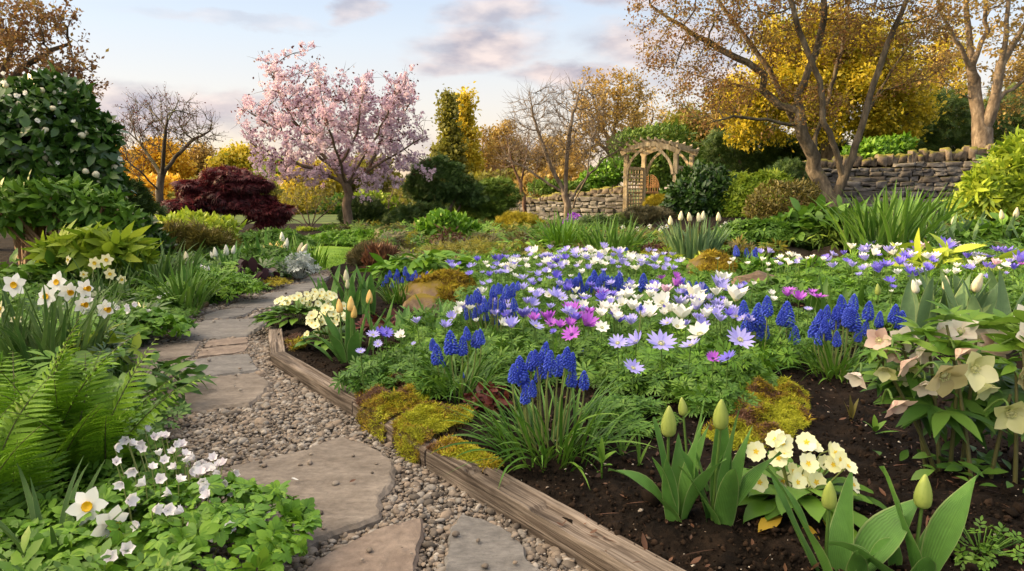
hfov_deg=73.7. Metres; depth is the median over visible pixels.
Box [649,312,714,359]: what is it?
anemone plant
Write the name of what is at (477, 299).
grape hyacinth clump
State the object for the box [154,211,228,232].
lime shrub
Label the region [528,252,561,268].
anemone plant
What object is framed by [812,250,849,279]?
anemone plant
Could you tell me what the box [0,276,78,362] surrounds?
daffodil clump
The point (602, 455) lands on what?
seedling
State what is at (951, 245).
anemone plant
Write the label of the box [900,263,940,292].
anemone plant
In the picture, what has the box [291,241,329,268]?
strap leaf clump
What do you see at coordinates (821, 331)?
grape hyacinth clump
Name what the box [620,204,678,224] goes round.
heath bush
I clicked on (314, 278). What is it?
flagstone
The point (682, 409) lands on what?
tulip plant
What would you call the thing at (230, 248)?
leafy perennial
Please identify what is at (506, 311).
anemone plant
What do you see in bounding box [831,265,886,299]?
anemone plant
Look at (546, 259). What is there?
anemone plant
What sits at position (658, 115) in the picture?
broadleaf tree
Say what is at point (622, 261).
anemone plant
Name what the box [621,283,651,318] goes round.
anemone plant
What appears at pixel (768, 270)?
anemone plant
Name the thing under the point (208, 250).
leafy perennial
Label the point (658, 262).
anemone plant
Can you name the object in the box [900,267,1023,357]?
tulip plant
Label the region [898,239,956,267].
leafy perennial
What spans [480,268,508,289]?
anemone plant
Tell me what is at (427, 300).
boulder
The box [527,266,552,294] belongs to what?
anemone plant
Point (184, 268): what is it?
tulip plant
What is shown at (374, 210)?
round evergreen
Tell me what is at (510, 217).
heather mound
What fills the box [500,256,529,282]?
anemone plant
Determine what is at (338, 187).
broadleaf tree
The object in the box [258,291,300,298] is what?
flagstone
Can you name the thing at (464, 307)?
anemone plant
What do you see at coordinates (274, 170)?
broadleaf tree
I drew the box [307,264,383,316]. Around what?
tulip plant
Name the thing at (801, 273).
anemone plant
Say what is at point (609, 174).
green shrub
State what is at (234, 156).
broadleaf tree
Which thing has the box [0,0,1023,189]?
sky
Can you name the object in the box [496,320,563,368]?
anemone plant
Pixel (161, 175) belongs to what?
bare tree
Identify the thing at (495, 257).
anemone plant
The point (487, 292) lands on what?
anemone plant
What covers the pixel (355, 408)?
timber edging board
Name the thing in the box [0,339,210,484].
fern
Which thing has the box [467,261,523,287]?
anemone plant
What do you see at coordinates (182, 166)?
broadleaf tree
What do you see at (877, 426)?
seedling
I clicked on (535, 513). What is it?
timber edging board
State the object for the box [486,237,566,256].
leafy perennial
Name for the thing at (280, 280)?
cushion plant
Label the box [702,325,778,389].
anemone plant
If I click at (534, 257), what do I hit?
anemone plant
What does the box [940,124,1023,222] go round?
rhododendron bush
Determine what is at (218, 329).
flagstone
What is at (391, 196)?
bare shrub
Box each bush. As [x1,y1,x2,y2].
[0,59,135,264]
[0,171,147,247]
[127,171,183,202]
[166,175,285,213]
[277,193,321,213]
[296,225,318,230]
[304,192,343,213]
[354,188,410,211]
[386,166,525,212]
[445,176,524,221]
[501,160,596,196]
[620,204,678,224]
[642,193,666,206]
[646,146,728,198]
[658,158,745,217]
[717,168,793,216]
[741,177,826,219]
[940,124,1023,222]
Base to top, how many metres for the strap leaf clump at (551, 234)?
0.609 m
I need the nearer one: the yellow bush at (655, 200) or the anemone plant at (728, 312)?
the anemone plant at (728, 312)
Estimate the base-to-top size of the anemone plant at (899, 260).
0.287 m
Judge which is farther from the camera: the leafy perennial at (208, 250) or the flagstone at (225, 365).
the leafy perennial at (208, 250)
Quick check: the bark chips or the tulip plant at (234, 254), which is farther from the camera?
the tulip plant at (234, 254)
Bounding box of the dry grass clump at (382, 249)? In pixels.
[359,236,399,268]
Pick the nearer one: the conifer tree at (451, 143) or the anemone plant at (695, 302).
the anemone plant at (695, 302)
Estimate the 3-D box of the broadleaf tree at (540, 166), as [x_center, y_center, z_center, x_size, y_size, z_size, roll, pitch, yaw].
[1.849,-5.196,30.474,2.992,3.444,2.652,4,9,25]
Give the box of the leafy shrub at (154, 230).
[116,204,178,258]
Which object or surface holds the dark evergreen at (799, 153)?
on the meadow
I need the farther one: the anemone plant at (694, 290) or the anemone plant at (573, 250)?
the anemone plant at (573, 250)
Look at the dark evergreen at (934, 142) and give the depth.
20.41 m
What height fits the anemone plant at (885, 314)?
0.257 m
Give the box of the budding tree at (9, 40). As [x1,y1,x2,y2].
[0,0,112,111]
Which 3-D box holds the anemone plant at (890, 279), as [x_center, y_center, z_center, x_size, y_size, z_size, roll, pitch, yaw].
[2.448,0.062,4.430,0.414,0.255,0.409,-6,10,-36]
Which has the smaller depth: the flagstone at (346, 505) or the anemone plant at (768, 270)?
the flagstone at (346, 505)
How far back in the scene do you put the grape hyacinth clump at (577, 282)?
4.80 m
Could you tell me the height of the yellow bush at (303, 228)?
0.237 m
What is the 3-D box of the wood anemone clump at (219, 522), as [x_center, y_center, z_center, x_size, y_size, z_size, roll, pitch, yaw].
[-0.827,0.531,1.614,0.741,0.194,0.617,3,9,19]
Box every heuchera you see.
[221,257,287,290]
[462,381,512,413]
[632,239,667,254]
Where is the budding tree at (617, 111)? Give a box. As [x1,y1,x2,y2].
[549,65,665,186]
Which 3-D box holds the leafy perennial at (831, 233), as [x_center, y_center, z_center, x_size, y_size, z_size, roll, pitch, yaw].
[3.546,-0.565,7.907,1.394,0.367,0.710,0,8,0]
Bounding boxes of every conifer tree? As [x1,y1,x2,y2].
[425,84,474,174]
[455,81,488,193]
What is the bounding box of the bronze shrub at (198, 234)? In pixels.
[156,216,242,253]
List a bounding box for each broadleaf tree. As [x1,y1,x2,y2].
[119,146,134,174]
[124,132,198,179]
[186,140,219,177]
[197,139,269,178]
[249,155,301,191]
[271,155,343,196]
[335,151,404,193]
[484,117,535,179]
[523,132,587,194]
[619,92,669,140]
[654,94,709,187]
[697,67,771,156]
[912,13,984,135]
[984,42,1023,130]
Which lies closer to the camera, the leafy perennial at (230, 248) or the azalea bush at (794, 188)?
the leafy perennial at (230, 248)
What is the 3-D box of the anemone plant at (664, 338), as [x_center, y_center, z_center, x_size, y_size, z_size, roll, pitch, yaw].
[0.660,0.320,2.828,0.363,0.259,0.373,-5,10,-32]
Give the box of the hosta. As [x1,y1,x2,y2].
[350,249,477,286]
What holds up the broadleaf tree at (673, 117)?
on the meadow
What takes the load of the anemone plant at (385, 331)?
on the soil
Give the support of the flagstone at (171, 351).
on the path
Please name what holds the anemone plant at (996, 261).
on the soil
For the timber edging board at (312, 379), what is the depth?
3.04 m
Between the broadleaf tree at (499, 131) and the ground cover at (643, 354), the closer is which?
the ground cover at (643, 354)
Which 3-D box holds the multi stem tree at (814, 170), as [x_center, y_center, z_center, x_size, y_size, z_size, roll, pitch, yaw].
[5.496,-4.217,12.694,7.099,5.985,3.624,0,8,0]
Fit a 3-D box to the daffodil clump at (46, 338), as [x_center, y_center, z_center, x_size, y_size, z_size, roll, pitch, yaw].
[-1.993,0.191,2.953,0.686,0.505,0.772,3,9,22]
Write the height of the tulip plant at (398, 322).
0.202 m
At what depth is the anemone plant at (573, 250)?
6.83 m
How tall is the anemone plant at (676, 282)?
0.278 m
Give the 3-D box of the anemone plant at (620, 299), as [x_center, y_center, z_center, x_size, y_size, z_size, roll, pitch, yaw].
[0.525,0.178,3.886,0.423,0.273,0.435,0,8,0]
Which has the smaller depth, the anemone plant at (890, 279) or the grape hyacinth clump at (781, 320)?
the grape hyacinth clump at (781, 320)
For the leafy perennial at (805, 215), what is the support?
on the soil
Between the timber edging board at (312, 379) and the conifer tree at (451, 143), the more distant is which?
the conifer tree at (451, 143)
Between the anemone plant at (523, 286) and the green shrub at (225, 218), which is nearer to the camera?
the anemone plant at (523, 286)
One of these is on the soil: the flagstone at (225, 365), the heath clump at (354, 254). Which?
the heath clump at (354, 254)
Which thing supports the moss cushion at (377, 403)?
on the soil
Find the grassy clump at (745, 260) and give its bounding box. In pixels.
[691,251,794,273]
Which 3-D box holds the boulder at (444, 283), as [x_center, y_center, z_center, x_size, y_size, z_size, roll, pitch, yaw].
[-0.550,0.019,5.137,0.597,0.340,0.492,3,9,21]
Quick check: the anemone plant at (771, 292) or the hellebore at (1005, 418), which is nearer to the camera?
the hellebore at (1005, 418)
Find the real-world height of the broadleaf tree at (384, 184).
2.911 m
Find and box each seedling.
[586,436,615,477]
[608,424,636,455]
[635,427,650,465]
[845,396,858,420]
[863,415,894,433]
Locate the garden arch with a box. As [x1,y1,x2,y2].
[619,137,698,211]
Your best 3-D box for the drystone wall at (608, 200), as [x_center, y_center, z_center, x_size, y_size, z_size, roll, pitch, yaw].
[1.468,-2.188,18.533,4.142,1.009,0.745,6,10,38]
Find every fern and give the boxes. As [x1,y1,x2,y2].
[0,309,138,486]
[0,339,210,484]
[0,370,70,519]
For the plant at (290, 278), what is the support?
on the soil
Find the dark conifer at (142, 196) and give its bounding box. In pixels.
[125,172,169,218]
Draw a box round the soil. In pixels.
[0,213,1023,570]
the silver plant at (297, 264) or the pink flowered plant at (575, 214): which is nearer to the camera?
the silver plant at (297, 264)
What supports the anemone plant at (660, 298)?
on the soil
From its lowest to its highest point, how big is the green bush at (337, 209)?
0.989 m
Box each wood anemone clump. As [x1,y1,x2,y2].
[0,423,321,570]
[82,296,198,338]
[151,293,200,318]
[169,264,274,303]
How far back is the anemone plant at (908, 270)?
4.76 m
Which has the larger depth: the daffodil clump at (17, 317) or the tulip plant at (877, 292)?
the tulip plant at (877, 292)
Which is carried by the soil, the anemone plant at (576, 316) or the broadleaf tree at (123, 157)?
the anemone plant at (576, 316)
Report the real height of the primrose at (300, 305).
0.238 m
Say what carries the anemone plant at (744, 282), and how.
on the soil
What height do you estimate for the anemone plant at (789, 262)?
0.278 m
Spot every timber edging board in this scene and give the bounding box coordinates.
[179,302,208,314]
[268,321,284,360]
[270,351,357,415]
[352,403,370,419]
[380,417,437,466]
[426,449,685,570]
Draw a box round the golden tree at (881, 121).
[703,0,950,159]
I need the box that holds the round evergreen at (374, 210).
[336,195,390,225]
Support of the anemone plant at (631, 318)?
on the soil
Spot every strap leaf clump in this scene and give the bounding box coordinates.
[91,235,218,291]
[123,253,237,312]
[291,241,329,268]
[514,208,605,249]
[559,212,665,253]
[808,179,973,249]
[866,186,976,226]
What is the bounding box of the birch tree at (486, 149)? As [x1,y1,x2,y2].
[471,124,503,171]
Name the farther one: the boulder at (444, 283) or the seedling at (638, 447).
the boulder at (444, 283)
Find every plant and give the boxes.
[20,218,163,286]
[28,343,217,413]
[36,323,146,374]
[118,392,191,431]
[183,251,202,280]
[191,241,252,267]
[242,227,311,254]
[260,275,293,285]
[277,276,299,283]
[280,250,321,278]
[306,295,385,363]
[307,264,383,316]
[328,329,406,395]
[340,326,419,381]
[355,308,423,334]
[361,288,396,349]
[366,329,434,384]
[367,341,459,399]
[368,307,420,341]
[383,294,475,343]
[407,310,467,366]
[428,224,465,245]
[434,300,491,346]
[445,260,460,268]
[449,262,480,284]
[453,286,509,325]
[460,296,518,345]
[461,317,528,370]
[462,279,503,304]
[466,270,511,298]
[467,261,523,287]
[473,254,505,277]
[476,316,538,387]
[479,257,528,282]
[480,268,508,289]
[483,303,533,356]
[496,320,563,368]
[499,272,532,298]
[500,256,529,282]
[500,262,532,288]
[501,308,544,345]
[509,287,545,315]
[512,281,556,308]
[516,282,548,323]
[517,274,563,304]
[517,286,589,334]
[519,246,540,266]
[521,245,551,268]
[525,251,549,270]
[525,329,587,386]
[526,310,598,362]
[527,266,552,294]
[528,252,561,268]
[531,255,565,278]
[534,257,569,284]
[535,260,578,284]
[537,253,576,274]
[540,287,580,330]
[541,270,577,301]
[547,304,592,343]
[548,301,603,346]
[553,279,597,310]
[555,246,587,270]
[557,256,604,281]
[558,312,600,372]
[562,212,581,222]
[562,268,590,295]
[570,290,622,321]
[572,251,623,274]
[572,358,682,438]
[573,245,603,266]
[573,247,609,273]
[573,320,640,378]
[578,285,628,330]
[578,290,626,331]
[580,303,644,357]
[585,264,622,288]
[587,329,663,395]
[592,286,633,315]
[595,298,647,360]
[596,279,644,307]
[597,311,638,351]
[600,242,613,256]
[603,246,620,266]
[603,261,646,293]
[604,253,645,277]
[606,306,652,354]
[608,406,725,522]
[610,258,651,281]
[615,247,648,275]
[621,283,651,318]
[624,289,688,333]
[627,250,658,274]
[627,301,701,337]
[633,329,705,398]
[637,261,677,289]
[638,254,681,279]
[638,281,686,305]
[639,301,712,356]
[642,277,684,303]
[644,247,661,266]
[644,260,668,281]
[645,285,686,316]
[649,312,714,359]
[649,317,708,365]
[651,252,686,273]
[652,255,689,279]
[653,272,681,298]
[653,284,673,316]
[659,351,751,417]
[664,281,722,319]
[672,277,690,303]
[672,294,725,335]
[677,350,760,416]
[678,397,710,490]
[678,398,781,525]
[688,297,731,338]
[689,282,722,322]
[692,257,737,282]
[700,274,753,311]
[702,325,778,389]
[703,303,754,354]
[705,257,750,287]
[707,270,756,307]
[707,295,748,325]
[707,307,754,358]
[710,281,779,308]
[725,284,782,347]
[743,248,779,275]
[743,262,794,300]
[747,247,777,271]
[755,289,789,321]
[760,256,798,286]
[765,467,916,570]
[769,286,842,329]
[772,251,812,274]
[773,307,852,350]
[775,257,811,283]
[777,254,825,280]
[802,261,844,296]
[804,274,891,313]
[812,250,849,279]
[821,254,862,279]
[824,250,859,269]
[827,243,859,261]
[829,466,980,570]
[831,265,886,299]
[840,263,883,284]
[841,261,874,282]
[844,255,884,278]
[848,284,899,312]
[855,243,895,265]
[855,253,891,270]
[855,259,894,288]
[856,283,900,324]
[856,290,927,335]
[858,276,899,309]
[859,252,876,273]
[871,248,897,274]
[872,242,904,261]
[872,264,936,299]
[874,268,902,296]
[888,546,902,565]
[889,279,938,308]
[894,255,936,284]
[899,250,939,278]
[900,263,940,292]
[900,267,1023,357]
[908,250,952,277]
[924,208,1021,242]
[935,268,984,301]
[937,236,958,267]
[939,262,961,289]
[951,252,982,276]
[959,256,985,277]
[960,207,1023,245]
[961,262,1011,291]
[967,260,1019,291]
[967,262,1015,295]
[969,273,1023,305]
[972,251,1016,272]
[974,256,1009,281]
[980,245,1020,271]
[1000,250,1023,275]
[1002,258,1020,281]
[1005,263,1023,291]
[1014,262,1023,278]
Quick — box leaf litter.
[544,305,1023,570]
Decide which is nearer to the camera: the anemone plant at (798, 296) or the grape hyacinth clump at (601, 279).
the anemone plant at (798, 296)
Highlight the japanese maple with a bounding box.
[158,164,298,235]
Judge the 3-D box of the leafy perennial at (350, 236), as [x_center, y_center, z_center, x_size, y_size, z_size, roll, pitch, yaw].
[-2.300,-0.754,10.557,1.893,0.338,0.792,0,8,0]
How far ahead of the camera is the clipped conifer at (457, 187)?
13.88 m
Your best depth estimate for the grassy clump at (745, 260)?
6.69 m
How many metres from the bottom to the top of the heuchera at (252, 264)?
0.331 m
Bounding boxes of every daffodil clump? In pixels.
[0,271,132,382]
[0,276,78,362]
[0,457,130,561]
[37,253,140,301]
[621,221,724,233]
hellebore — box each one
[844,300,1021,479]
[943,304,1023,492]
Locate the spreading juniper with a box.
[379,200,450,225]
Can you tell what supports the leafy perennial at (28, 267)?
on the soil
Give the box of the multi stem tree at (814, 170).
[623,0,977,207]
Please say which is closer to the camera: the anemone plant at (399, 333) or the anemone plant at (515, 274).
the anemone plant at (399, 333)
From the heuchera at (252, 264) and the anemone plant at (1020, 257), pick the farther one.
the heuchera at (252, 264)
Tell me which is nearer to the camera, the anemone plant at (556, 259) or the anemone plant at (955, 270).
the anemone plant at (955, 270)
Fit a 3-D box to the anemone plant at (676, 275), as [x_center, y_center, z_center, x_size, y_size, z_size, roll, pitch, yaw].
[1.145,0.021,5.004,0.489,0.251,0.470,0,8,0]
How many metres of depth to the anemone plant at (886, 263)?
5.11 m
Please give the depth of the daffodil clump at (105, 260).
4.65 m
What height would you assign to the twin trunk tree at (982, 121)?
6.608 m
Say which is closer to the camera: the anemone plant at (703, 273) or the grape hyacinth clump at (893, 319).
the grape hyacinth clump at (893, 319)
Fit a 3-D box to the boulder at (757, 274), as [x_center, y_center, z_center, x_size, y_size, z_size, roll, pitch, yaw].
[1.999,-0.016,5.580,0.482,0.202,0.248,0,8,0]
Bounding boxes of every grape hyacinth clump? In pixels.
[356,265,427,303]
[393,321,533,403]
[430,341,677,488]
[450,281,546,352]
[551,270,611,305]
[595,270,639,299]
[625,273,673,297]
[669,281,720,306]
[691,295,824,375]
[725,245,768,265]
[753,301,850,366]
[768,295,914,382]
[828,294,941,360]
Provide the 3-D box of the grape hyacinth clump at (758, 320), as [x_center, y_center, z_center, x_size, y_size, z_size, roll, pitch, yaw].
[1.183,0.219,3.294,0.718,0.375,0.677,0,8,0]
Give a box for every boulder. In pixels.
[401,267,478,304]
[403,293,442,312]
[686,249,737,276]
[731,270,773,286]
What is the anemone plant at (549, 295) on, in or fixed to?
on the soil
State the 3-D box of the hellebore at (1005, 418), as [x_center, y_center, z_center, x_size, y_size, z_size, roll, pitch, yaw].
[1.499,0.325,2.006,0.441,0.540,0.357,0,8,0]
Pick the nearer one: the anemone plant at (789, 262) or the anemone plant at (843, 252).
the anemone plant at (789, 262)
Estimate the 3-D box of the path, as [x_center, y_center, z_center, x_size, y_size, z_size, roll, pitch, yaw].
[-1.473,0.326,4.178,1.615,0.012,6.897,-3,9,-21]
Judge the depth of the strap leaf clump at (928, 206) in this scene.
9.23 m
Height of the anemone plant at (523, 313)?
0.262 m
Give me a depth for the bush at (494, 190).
14.46 m
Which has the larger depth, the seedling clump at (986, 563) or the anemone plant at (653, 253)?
the anemone plant at (653, 253)
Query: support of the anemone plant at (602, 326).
on the soil
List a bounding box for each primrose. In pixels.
[249,288,344,327]
[293,302,365,350]
[738,429,886,539]
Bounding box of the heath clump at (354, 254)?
[344,239,404,266]
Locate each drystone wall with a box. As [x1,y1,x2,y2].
[511,186,631,219]
[801,143,999,213]
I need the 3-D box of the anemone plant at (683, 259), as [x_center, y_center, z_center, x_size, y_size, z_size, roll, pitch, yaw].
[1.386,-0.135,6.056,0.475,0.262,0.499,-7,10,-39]
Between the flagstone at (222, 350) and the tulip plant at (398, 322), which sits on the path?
the flagstone at (222, 350)
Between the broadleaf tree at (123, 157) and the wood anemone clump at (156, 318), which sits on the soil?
the wood anemone clump at (156, 318)
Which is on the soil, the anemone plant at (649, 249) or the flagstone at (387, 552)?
the anemone plant at (649, 249)
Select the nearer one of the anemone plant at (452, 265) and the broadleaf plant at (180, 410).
the broadleaf plant at (180, 410)
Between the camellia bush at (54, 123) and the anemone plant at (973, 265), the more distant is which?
the camellia bush at (54, 123)
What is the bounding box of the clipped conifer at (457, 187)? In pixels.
[399,150,489,211]
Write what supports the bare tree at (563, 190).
on the soil
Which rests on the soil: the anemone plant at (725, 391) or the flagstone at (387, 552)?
the anemone plant at (725, 391)
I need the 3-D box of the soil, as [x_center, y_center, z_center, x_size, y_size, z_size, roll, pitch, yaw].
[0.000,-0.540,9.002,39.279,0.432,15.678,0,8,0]
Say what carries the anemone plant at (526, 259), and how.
on the soil
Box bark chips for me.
[286,327,1021,570]
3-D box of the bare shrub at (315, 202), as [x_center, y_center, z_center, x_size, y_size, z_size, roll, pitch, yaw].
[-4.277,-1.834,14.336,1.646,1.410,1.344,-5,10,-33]
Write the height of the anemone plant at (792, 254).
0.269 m
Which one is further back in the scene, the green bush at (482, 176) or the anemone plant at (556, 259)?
the green bush at (482, 176)
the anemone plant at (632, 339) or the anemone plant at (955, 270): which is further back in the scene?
the anemone plant at (955, 270)
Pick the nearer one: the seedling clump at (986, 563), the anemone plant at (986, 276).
the seedling clump at (986, 563)
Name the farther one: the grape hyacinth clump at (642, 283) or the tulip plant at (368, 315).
the grape hyacinth clump at (642, 283)
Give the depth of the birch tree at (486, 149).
28.33 m
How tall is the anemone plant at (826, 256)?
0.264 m
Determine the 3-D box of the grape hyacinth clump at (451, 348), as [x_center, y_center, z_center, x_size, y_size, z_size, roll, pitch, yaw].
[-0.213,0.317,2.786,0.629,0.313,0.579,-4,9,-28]
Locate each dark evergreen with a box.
[698,118,795,173]
[762,156,830,205]
[766,131,852,180]
[864,86,970,151]
[936,82,1023,151]
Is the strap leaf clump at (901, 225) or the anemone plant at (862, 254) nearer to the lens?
the anemone plant at (862, 254)
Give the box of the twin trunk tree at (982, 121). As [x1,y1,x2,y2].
[903,0,1023,147]
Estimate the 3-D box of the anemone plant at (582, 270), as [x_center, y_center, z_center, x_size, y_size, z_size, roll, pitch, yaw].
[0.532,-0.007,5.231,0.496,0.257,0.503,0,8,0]
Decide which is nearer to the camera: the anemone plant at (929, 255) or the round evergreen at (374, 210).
the anemone plant at (929, 255)
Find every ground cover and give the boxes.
[0,239,304,388]
[0,380,212,570]
[331,216,789,260]
[369,247,834,396]
[387,228,700,274]
[720,215,1023,262]
[789,247,1023,311]
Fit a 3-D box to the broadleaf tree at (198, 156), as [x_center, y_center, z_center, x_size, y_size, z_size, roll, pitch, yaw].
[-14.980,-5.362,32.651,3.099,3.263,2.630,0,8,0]
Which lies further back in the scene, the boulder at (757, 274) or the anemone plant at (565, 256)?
the anemone plant at (565, 256)
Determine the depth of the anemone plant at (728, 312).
3.37 m
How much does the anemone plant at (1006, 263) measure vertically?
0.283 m
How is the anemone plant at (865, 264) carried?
on the soil
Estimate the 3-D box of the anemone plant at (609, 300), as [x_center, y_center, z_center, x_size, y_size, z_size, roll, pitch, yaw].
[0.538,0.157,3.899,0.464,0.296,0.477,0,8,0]
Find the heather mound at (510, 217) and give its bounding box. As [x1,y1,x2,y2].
[490,209,547,227]
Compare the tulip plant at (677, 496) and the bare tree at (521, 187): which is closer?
the tulip plant at (677, 496)
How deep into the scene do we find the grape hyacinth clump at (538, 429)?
2.19 m
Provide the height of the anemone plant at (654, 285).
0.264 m
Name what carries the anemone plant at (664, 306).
on the soil
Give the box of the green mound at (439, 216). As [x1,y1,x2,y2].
[411,207,490,236]
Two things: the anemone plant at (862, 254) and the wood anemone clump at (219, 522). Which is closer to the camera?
the wood anemone clump at (219, 522)
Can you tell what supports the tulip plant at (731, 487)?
on the soil
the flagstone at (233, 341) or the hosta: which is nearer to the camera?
the flagstone at (233, 341)
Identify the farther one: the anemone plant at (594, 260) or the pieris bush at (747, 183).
the pieris bush at (747, 183)
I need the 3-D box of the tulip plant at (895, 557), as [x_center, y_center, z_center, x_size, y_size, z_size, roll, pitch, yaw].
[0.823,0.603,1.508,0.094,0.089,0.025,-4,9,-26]
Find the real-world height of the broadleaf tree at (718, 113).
5.385 m
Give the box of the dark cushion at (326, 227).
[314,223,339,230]
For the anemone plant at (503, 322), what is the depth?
3.24 m
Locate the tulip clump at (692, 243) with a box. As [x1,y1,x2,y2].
[657,211,737,259]
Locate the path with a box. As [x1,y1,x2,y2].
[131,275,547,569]
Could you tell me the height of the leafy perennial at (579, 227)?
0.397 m
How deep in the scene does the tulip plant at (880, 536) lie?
1.49 m
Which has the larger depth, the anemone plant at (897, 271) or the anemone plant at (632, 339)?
the anemone plant at (897, 271)
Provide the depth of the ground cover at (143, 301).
4.34 m
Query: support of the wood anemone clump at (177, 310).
on the soil
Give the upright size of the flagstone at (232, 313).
0.043 m
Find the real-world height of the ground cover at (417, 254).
0.409 m
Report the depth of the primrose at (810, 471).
1.77 m
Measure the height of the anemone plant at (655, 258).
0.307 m
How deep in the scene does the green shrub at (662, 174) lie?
19.82 m
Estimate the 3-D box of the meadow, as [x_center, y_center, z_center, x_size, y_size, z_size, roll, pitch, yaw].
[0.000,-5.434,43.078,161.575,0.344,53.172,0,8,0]
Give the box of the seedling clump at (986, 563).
[954,516,1023,570]
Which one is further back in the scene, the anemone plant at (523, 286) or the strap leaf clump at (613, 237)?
the strap leaf clump at (613, 237)
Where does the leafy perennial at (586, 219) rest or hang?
on the soil
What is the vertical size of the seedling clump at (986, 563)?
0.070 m
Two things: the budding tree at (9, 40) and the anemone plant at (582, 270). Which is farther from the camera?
the budding tree at (9, 40)
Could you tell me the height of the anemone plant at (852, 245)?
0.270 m
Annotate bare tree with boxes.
[105,81,230,203]
[482,122,547,211]
[492,72,641,217]
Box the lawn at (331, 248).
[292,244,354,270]
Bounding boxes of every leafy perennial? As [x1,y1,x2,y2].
[0,248,112,290]
[182,243,229,258]
[209,245,250,259]
[230,243,305,274]
[233,226,317,247]
[308,227,407,246]
[384,344,449,372]
[414,235,552,258]
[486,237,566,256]
[533,223,629,232]
[573,212,648,231]
[605,225,683,237]
[711,215,806,246]
[726,276,866,302]
[735,253,851,274]
[762,225,869,250]
[769,194,876,241]
[892,228,1023,273]
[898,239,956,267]
[934,208,1023,242]
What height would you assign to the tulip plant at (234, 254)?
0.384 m
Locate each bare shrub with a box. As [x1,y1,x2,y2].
[272,177,343,226]
[371,171,409,208]
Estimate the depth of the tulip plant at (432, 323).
3.82 m
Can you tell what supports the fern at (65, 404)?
on the soil
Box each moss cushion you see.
[284,331,312,350]
[353,370,430,443]
[390,399,503,471]
[701,375,813,450]
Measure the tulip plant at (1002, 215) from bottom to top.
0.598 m
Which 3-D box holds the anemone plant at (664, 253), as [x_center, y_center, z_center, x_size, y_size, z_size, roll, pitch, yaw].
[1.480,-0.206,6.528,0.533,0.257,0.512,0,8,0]
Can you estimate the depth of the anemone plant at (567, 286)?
4.47 m
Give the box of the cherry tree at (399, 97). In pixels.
[230,40,436,224]
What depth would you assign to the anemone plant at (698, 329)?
3.06 m
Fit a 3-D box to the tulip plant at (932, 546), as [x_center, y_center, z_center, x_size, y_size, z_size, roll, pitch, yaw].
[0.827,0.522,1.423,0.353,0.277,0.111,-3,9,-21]
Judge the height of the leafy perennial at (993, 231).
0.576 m
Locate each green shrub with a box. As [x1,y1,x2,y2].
[173,206,246,238]
[526,176,591,195]
[574,156,632,189]
[605,118,706,195]
[840,131,919,158]
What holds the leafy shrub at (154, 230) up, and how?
on the soil
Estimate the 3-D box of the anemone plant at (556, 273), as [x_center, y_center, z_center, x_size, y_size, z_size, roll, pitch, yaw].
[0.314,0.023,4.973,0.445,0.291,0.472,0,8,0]
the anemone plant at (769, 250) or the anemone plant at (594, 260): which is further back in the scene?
the anemone plant at (769, 250)
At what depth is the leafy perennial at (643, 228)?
9.88 m
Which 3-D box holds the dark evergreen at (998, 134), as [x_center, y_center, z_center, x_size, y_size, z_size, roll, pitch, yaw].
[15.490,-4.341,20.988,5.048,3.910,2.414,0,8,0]
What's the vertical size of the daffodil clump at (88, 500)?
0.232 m
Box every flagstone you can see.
[125,362,176,380]
[129,341,201,362]
[156,374,272,420]
[170,318,266,341]
[181,354,257,379]
[196,344,250,358]
[203,308,256,320]
[204,337,248,348]
[222,437,396,563]
[228,299,274,307]
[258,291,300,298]
[278,283,321,291]
[299,275,329,282]
[305,518,424,570]
[444,515,540,570]
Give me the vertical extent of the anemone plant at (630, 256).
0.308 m
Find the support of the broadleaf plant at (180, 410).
on the soil
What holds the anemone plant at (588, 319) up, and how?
on the soil
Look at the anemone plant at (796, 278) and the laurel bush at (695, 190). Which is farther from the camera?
the laurel bush at (695, 190)
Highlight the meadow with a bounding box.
[219,194,638,223]
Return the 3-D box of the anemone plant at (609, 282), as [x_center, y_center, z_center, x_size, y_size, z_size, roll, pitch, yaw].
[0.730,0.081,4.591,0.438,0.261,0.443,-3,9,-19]
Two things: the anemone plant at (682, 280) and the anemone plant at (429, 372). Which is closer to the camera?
the anemone plant at (429, 372)
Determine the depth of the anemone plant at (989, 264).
5.04 m
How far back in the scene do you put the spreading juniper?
13.37 m
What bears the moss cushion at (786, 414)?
on the soil
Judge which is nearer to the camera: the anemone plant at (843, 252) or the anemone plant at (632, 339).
the anemone plant at (632, 339)
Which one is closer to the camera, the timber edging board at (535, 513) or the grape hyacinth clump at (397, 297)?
the timber edging board at (535, 513)
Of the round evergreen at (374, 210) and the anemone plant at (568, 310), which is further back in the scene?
the round evergreen at (374, 210)
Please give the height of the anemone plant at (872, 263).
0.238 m
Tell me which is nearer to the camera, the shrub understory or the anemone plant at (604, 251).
the anemone plant at (604, 251)

